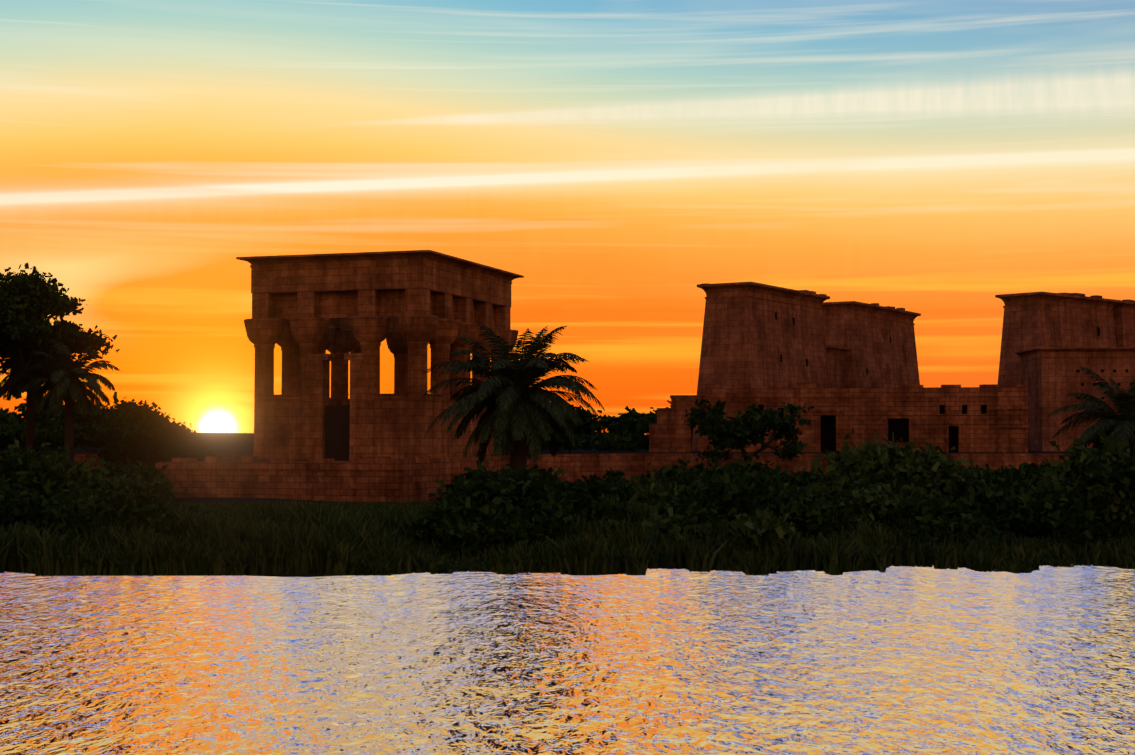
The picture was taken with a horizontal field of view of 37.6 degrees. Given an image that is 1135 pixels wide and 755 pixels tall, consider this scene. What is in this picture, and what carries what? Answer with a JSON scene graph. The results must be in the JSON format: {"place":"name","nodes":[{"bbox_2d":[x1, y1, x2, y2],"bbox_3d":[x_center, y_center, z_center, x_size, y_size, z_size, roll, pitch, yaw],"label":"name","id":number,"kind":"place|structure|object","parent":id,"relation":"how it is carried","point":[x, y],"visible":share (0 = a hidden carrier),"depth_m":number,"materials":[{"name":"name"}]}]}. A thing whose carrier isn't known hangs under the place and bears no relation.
{"place":"outdoors","nodes":[
{"label":"outdoors","id":0,"kind":"place"},
{"bbox_2d":[0,263,119,397],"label":"tree","id":1,"kind":"object","parent":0,"point":[30,303],"depth_m":120.04,"materials":[{"name":"green plant"}]},
{"bbox_2d":[421,323,604,472],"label":"palm tree","id":2,"kind":"object","parent":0,"point":[511,425],"depth_m":97.06,"materials":[{"name":"green plant"}]},
{"bbox_2d":[21,432,1083,576],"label":"ground","id":3,"kind":"structure","parent":0,"point":[230,439],"depth_m":111.36,"materials":[{"name":"soil"}]},
{"bbox_2d":[0,349,59,450],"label":"palm tree","id":4,"kind":"object","parent":3,"relation":"on","point":[30,423],"visible":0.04,"depth_m":127.05,"materials":[{"name":"brown plant"}]},
{"bbox_2d":[0,343,58,404],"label":"palm fronds","id":5,"kind":"object","parent":4,"relation":"attached to","point":[21,384],"visible":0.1,"depth_m":125.69,"materials":[{"name":"green plant"}]},
{"bbox_2d":[20,339,116,466],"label":"palm tree","id":6,"kind":"object","parent":3,"relation":"on","point":[69,423],"visible":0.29,"depth_m":120.09,"materials":[{"name":"brown plant"}]},
{"bbox_2d":[18,340,120,416],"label":"palm fronds","id":7,"kind":"object","parent":6,"relation":"attached to","point":[80,392],"visible":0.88,"depth_m":119.49,"materials":[{"name":"green plant"}]},
{"bbox_2d":[0,384,692,441],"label":"distant treeline","id":8,"kind":"object","parent":3,"relation":"on","point":[632,421],"visible":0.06,"depth_m":221.39,"materials":[{"name":"green plant"}]},
{"bbox_2d":[155,454,538,503],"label":"stone wall","id":9,"kind":"structure","parent":3,"relation":"on","point":[379,478],"depth_m":111.44,"materials":[{"name":"stone"}]},
{"bbox_2d":[236,250,523,461],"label":"temple kiosk","id":10,"kind":"object","parent":9,"relation":"on","point":[308,310],"visible":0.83,"depth_m":117.73,"materials":[{"name":"stone"}]},
{"bbox_2d":[0,447,1069,483],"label":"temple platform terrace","id":11,"kind":"structure","parent":3,"relation":"on","point":[574,465],"depth_m":139.78,"materials":[{"name":"stone"}]},
{"bbox_2d":[0,439,635,452],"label":"platform shrub stems","id":12,"kind":"object","parent":11,"relation":"on","point":[569,450],"visible":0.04,"depth_m":160.52,"materials":[{"name":"brown plant"}]},
{"bbox_2d":[0,399,648,452],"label":"platform shrubs","id":13,"kind":"object","parent":11,"relation":"on","point":[121,424],"visible":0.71,"depth_m":154.97,"materials":[{"name":"green plant"}]},
{"bbox_2d":[649,395,704,452],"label":"gate wall","id":14,"kind":"structure","parent":11,"relation":"on","point":[669,431],"depth_m":149.72,"materials":[{"name":"stone"}]},
{"bbox_2d":[691,282,920,450],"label":"pylon","id":15,"kind":"object","parent":11,"relation":"on","point":[756,335],"visible":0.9,"depth_m":178.18,"materials":[{"name":"stone"}]},
{"bbox_2d":[995,292,1134,386],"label":"temple pylon","id":16,"kind":"object","parent":11,"relation":"on","point":[1031,320],"visible":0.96,"depth_m":173.07,"materials":[{"name":"stone"}]},
{"bbox_2d":[0,494,1134,575],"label":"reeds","id":17,"kind":"object","parent":3,"relation":"on","point":[256,538],"depth_m":71.69,"materials":[{"name":"green plant"}]},
{"bbox_2d":[0,428,1134,554],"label":"shore bushes","id":18,"kind":"object","parent":3,"relation":"on","point":[477,509],"visible":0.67,"depth_m":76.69,"materials":[{"name":"green plant"}]},
{"bbox_2d":[684,399,814,464],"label":"tree","id":19,"kind":"object","parent":3,"relation":"on","point":[750,417],"depth_m":128.22,"materials":[{"name":"green plant"}]},
{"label":"small tree","id":20,"kind":"object","parent":3,"relation":"on","visible":0},
{"bbox_2d":[124,420,192,461],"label":"bush","id":21,"kind":"object","parent":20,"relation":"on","point":[149,436],"visible":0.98,"depth_m":129.52,"materials":[{"name":"green plant"}]},
{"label":"tree wood","id":22,"kind":"object","parent":3,"relation":"on","visible":0},
{"bbox_2d":[147,438,214,466],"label":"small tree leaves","id":23,"kind":"object","parent":22,"relation":"attached to","point":[191,448],"visible":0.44,"depth_m":131.61,"materials":[{"name":"green plant"}]},
{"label":"tree wood","id":24,"kind":"object","parent":3,"relation":"on","visible":0},
{"bbox_2d":[97,439,156,468],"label":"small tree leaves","id":25,"kind":"object","parent":24,"relation":"attached to","point":[114,451],"visible":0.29,"depth_m":130.85,"materials":[{"name":"green plant"}]},
{"bbox_2d":[0,564,1134,754],"bbox_3d":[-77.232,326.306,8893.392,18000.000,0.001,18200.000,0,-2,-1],"label":"water","id":26,"kind":"structure","parent":0,"point":[902,660],"depth_m":42.39,"materials":[{"name":"liquid"}]},
{"bbox_2d":[0,0,1134,434],"label":"sky","id":27,"kind":"structure","parent":0,"point":[937,160],"materials":[{"name":"orange"}]},
{"bbox_2d":[702,383,1028,452],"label":"temple wall","id":28,"kind":"structure","parent":0,"point":[982,418],"depth_m":152.06,"materials":[{"name":"stone"}]},
{"bbox_2d":[1015,347,1134,451],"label":"temple building","id":29,"kind":"structure","parent":0,"point":[1052,378],"depth_m":159.83,"materials":[{"name":"stone"}]},
{"bbox_2d":[1047,366,1134,460],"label":"palm tree","id":30,"kind":"object","parent":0,"point":[1123,415],"depth_m":103.45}
]}

